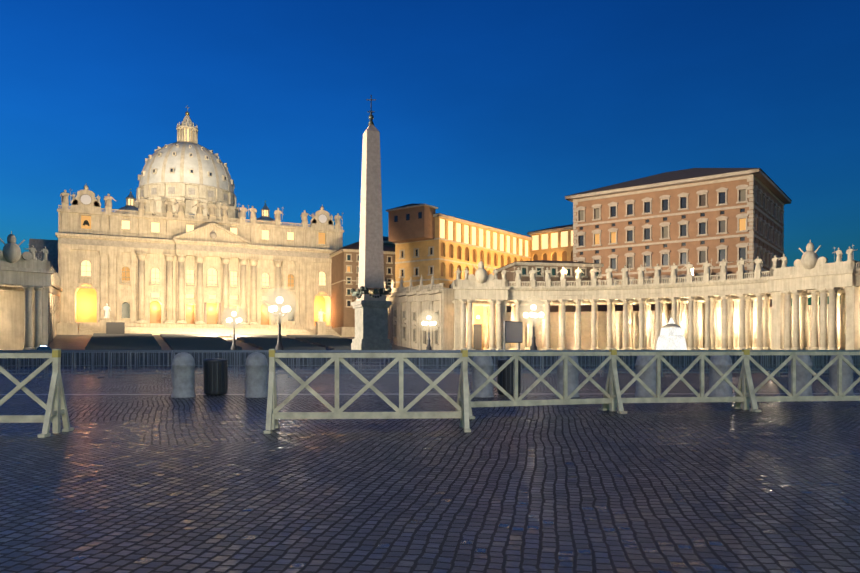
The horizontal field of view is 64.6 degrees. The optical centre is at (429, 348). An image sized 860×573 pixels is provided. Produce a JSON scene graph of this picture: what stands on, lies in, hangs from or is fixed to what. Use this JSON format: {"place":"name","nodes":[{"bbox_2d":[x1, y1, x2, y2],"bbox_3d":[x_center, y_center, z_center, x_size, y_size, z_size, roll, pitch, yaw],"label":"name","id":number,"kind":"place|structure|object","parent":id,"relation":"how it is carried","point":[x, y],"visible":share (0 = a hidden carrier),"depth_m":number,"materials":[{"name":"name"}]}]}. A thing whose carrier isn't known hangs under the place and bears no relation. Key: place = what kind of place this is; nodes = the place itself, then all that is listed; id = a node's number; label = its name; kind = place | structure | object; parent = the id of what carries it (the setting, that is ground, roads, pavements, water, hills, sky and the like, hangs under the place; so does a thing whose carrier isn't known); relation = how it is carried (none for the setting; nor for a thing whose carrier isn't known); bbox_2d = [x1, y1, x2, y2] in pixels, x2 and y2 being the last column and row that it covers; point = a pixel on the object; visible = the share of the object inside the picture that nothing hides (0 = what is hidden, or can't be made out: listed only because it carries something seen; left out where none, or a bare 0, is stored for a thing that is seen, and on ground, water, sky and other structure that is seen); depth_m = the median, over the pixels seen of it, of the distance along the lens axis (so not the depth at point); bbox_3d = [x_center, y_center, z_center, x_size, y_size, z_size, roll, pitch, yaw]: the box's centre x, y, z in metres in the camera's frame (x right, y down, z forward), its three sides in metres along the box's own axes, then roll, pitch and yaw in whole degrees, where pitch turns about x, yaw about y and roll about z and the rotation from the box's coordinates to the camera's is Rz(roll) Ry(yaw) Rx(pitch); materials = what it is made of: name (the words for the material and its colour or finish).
{"place":"outdoors","nodes":[
{"label":"outdoors","id":0,"kind":"place"},
{"bbox_2d":[29,185,343,328],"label":"basilica facade","id":1,"kind":"structure","parent":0,"point":[141,269],"depth_m":282.72,"materials":[{"name":"beige stone"}]},
{"bbox_2d":[116,105,273,223],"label":"basilica dome","id":2,"kind":"structure","parent":1,"relation":"on","point":[188,169],"depth_m":373.77,"materials":[{"name":"beige stone"}]},
{"bbox_2d":[330,242,394,327],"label":"palace","id":3,"kind":"structure","parent":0,"point":[344,270],"depth_m":292.68,"materials":[{"name":"orange-brown plaster"},{"name":"roof tile"},{"name":"dark glass"}]},
{"bbox_2d":[343,236,394,247],"bbox_3d":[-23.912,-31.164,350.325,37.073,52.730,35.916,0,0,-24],"label":"roof","id":4,"kind":"structure","parent":3,"relation":"on","point":[387,243],"depth_m":335.59,"materials":[{"name":"brown tile"}]},
{"bbox_2d":[0,359,859,572],"bbox_3d":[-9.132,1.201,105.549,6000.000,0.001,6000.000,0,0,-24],"label":"ground","id":5,"kind":"structure","parent":0,"point":[162,484],"depth_m":6.12,"materials":[{"name":"grey stone"}]},
{"bbox_2d":[0,231,53,349],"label":"colonnade","id":6,"kind":"object","parent":5,"relation":"on","point":[28,273],"visible":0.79,"depth_m":155.56,"materials":[{"name":"travertine"}]},
{"bbox_2d":[0,251,62,349],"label":"building wing","id":7,"kind":"object","parent":5,"relation":"on","point":[12,307],"visible":0.56,"depth_m":160.64,"materials":[{"name":"stone"}]},
{"bbox_2d":[0,349,73,437],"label":"wooden barrier","id":8,"kind":"object","parent":5,"relation":"on","point":[55,407],"visible":0.98,"depth_m":9.50,"materials":[{"name":"beige paint"}]},
{"bbox_2d":[36,346,50,349],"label":"police car","id":9,"kind":"object","parent":5,"relation":"on","point":[43,348],"visible":0.17,"depth_m":118.34,"materials":[{"name":"blue paint"}]},
{"bbox_2d":[106,322,124,333],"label":"screen","id":10,"kind":"object","parent":5,"relation":"on","point":[115,327],"visible":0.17,"depth_m":242.91,"materials":[{"name":"grey metal"}]},
{"bbox_2d":[171,352,195,397],"bbox_3d":[-6.053,0.651,16.704,0.566,1.100,0.580,0,0,-24],"label":"bollard","id":11,"kind":"object","parent":5,"relation":"on","point":[183,374],"visible":1,"depth_m":16.49,"materials":[{"name":"stone"}]},
{"bbox_2d":[204,359,227,394],"bbox_3d":[-5.514,0.726,17.513,0.600,0.910,0.600,0,0,-24],"label":"litter bin","id":12,"kind":"object","parent":5,"relation":"on","point":[215,376],"visible":1,"depth_m":17.27,"materials":[{"name":"grey metal"}]},
{"bbox_2d":[48,303,415,349],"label":"steps","id":13,"kind":"structure","parent":5,"relation":"on","point":[72,336],"depth_m":237.34,"materials":[{"name":"stone"}]},
{"bbox_2d":[221,305,246,349],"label":"street lamp","id":14,"kind":"object","parent":5,"relation":"on","point":[234,318],"visible":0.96,"depth_m":112.87,"materials":[{"name":"glass"}]},
{"bbox_2d":[244,352,267,397],"bbox_3d":[-4.264,0.651,16.733,0.566,1.100,0.580,0,0,-24],"label":"bollard","id":15,"kind":"object","parent":5,"relation":"on","point":[256,374],"visible":1,"depth_m":16.52,"materials":[{"name":"stone"}]},
{"bbox_2d":[261,287,297,349],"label":"street lamp","id":16,"kind":"object","parent":5,"relation":"on","point":[279,304],"visible":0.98,"depth_m":80.03,"materials":[{"name":"glass"}]},
{"bbox_2d":[264,349,470,433],"bbox_3d":[-0.897,0.613,10.036,2.922,1.204,0.820,0,0,-3],"label":"wooden barrier","id":17,"kind":"object","parent":5,"relation":"on","point":[273,415],"visible":0.98,"depth_m":10.01,"materials":[{"name":"beige paint"}]},
{"bbox_2d":[351,95,391,349],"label":"obelisk","id":18,"kind":"object","parent":5,"relation":"on","point":[371,321],"visible":0.98,"depth_m":104.28,"materials":[{"name":"stone"}]},
{"bbox_2d":[353,274,472,350],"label":"building wing","id":19,"kind":"structure","parent":5,"relation":"on","point":[411,303],"depth_m":222.98,"materials":[{"name":"stone"}]},
{"bbox_2d":[418,310,438,349],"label":"street lamp","id":20,"kind":"object","parent":5,"relation":"on","point":[429,320],"visible":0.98,"depth_m":127.62,"materials":[{"name":"metal"}]},
{"bbox_2d":[0,350,859,377],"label":"metal barriers","id":21,"kind":"object","parent":5,"relation":"on","point":[92,365],"visible":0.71,"depth_m":28.69,"materials":[{"name":"silver metal"}]},
{"bbox_2d":[0,350,859,366],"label":"piazza seating","id":22,"kind":"object","parent":5,"relation":"on","point":[529,361],"visible":0.23,"depth_m":43.78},
{"bbox_2d":[0,393,859,394],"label":"border stripe","id":23,"kind":"object","parent":5,"relation":"on","point":[384,394],"depth_m":17.55,"materials":[{"name":"stone"}]},
{"bbox_2d":[471,356,493,397],"bbox_3d":[1.302,0.651,16.821,0.565,1.100,0.580,0,0,-24],"label":"bollard","id":24,"kind":"object","parent":5,"relation":"on","point":[485,364],"visible":0.67,"depth_m":16.60,"materials":[{"name":"stone"}]},
{"bbox_2d":[497,359,520,394],"bbox_3d":[2.024,0.726,17.433,0.600,0.910,0.600,0,0,-24],"label":"litter bin","id":25,"kind":"object","parent":5,"relation":"on","point":[505,378],"visible":0.67,"depth_m":17.20,"materials":[{"name":"grey"}]},
{"bbox_2d":[503,321,522,349],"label":"screen","id":26,"kind":"object","parent":5,"relation":"on","point":[512,331],"visible":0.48,"depth_m":139.82,"materials":[{"name":"grey metal"}]},
{"bbox_2d":[519,297,548,349],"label":"street lamp","id":27,"kind":"object","parent":5,"relation":"on","point":[534,311],"visible":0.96,"depth_m":94.87,"materials":[{"name":"glass"}]},
{"bbox_2d":[456,349,626,418],"bbox_3d":[2.016,0.613,12.382,3.098,1.204,0.820,0,0,-18],"label":"wooden barrier","id":28,"kind":"object","parent":5,"relation":"on","point":[564,399],"visible":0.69,"depth_m":12.38,"materials":[{"name":"beige paint"}]},
{"bbox_2d":[493,260,603,311],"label":"court wing","id":29,"kind":"structure","parent":5,"relation":"on","point":[554,267],"depth_m":228.70,"materials":[{"name":"beige stone"}]},
{"bbox_2d":[556,356,579,396],"bbox_3d":[3.409,0.651,16.855,0.566,1.100,0.580,0,0,-24],"label":"bollard","id":30,"kind":"object","parent":5,"relation":"on","point":[573,377],"visible":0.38,"depth_m":16.66,"materials":[{"name":"stone"}]},
{"bbox_2d":[634,355,655,396],"bbox_3d":[5.377,0.651,16.886,0.565,1.100,0.580,0,0,-24],"label":"bollard","id":31,"kind":"object","parent":5,"relation":"on","point":[647,376],"visible":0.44,"depth_m":16.66,"materials":[{"name":"stone"}]},
{"bbox_2d":[451,240,859,350],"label":"colonnade","id":32,"kind":"object","parent":5,"relation":"on","point":[711,318],"visible":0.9,"depth_m":193.13,"materials":[{"name":"stone"}]},
{"bbox_2d":[656,318,686,349],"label":"fountain","id":33,"kind":"object","parent":5,"relation":"on","point":[671,337],"visible":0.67,"depth_m":129.07,"materials":[{"name":"stone"}]},
{"bbox_2d":[606,349,757,413],"bbox_3d":[4.791,0.613,13.026,2.747,1.204,0.820,0,0,-7],"label":"wooden barrier","id":34,"kind":"object","parent":5,"relation":"on","point":[658,396],"visible":0.85,"depth_m":13.00,"materials":[{"name":"beige paint"}]},
{"bbox_2d":[708,355,732,396],"bbox_3d":[7.226,0.651,16.915,0.566,1.100,0.580,0,0,-24],"label":"bollard","id":35,"kind":"object","parent":5,"relation":"on","point":[723,364],"visible":0.69,"depth_m":16.70,"materials":[{"name":"stone"}]},
{"bbox_2d":[737,349,859,411],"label":"wooden barrier","id":36,"kind":"object","parent":5,"relation":"on","point":[793,357],"visible":0.73,"depth_m":13.31,"materials":[{"name":"beige paint"}]},
{"bbox_2d":[787,355,812,395],"bbox_3d":[9.214,0.651,16.947,0.565,1.100,0.580,0,0,-24],"label":"bollard","id":37,"kind":"object","parent":5,"relation":"on","point":[803,376],"visible":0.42,"depth_m":16.72,"materials":[{"name":"stone"}]},
{"bbox_2d":[828,355,854,395],"bbox_3d":[10.248,0.651,16.963,0.566,1.100,0.580,0,0,-24],"label":"bollard","id":38,"kind":"object","parent":5,"relation":"on","point":[847,376],"visible":0.42,"depth_m":16.75,"materials":[{"name":"stone"}]},
{"bbox_2d":[0,0,859,305],"label":"sky","id":39,"kind":"structure","parent":0,"point":[492,113],"materials":[{"name":"blue"}]},
{"bbox_2d":[386,203,532,287],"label":"loggia wing","id":40,"kind":"structure","parent":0,"point":[429,242],"depth_m":270.04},
{"bbox_2d":[527,224,573,260],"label":"cross wing","id":41,"kind":"structure","parent":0,"point":[556,243],"depth_m":311.03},
{"bbox_2d":[564,168,791,310],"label":"palace building","id":42,"kind":"structure","parent":0,"point":[697,218],"depth_m":217.90,"materials":[{"name":"brick"}]}
]}

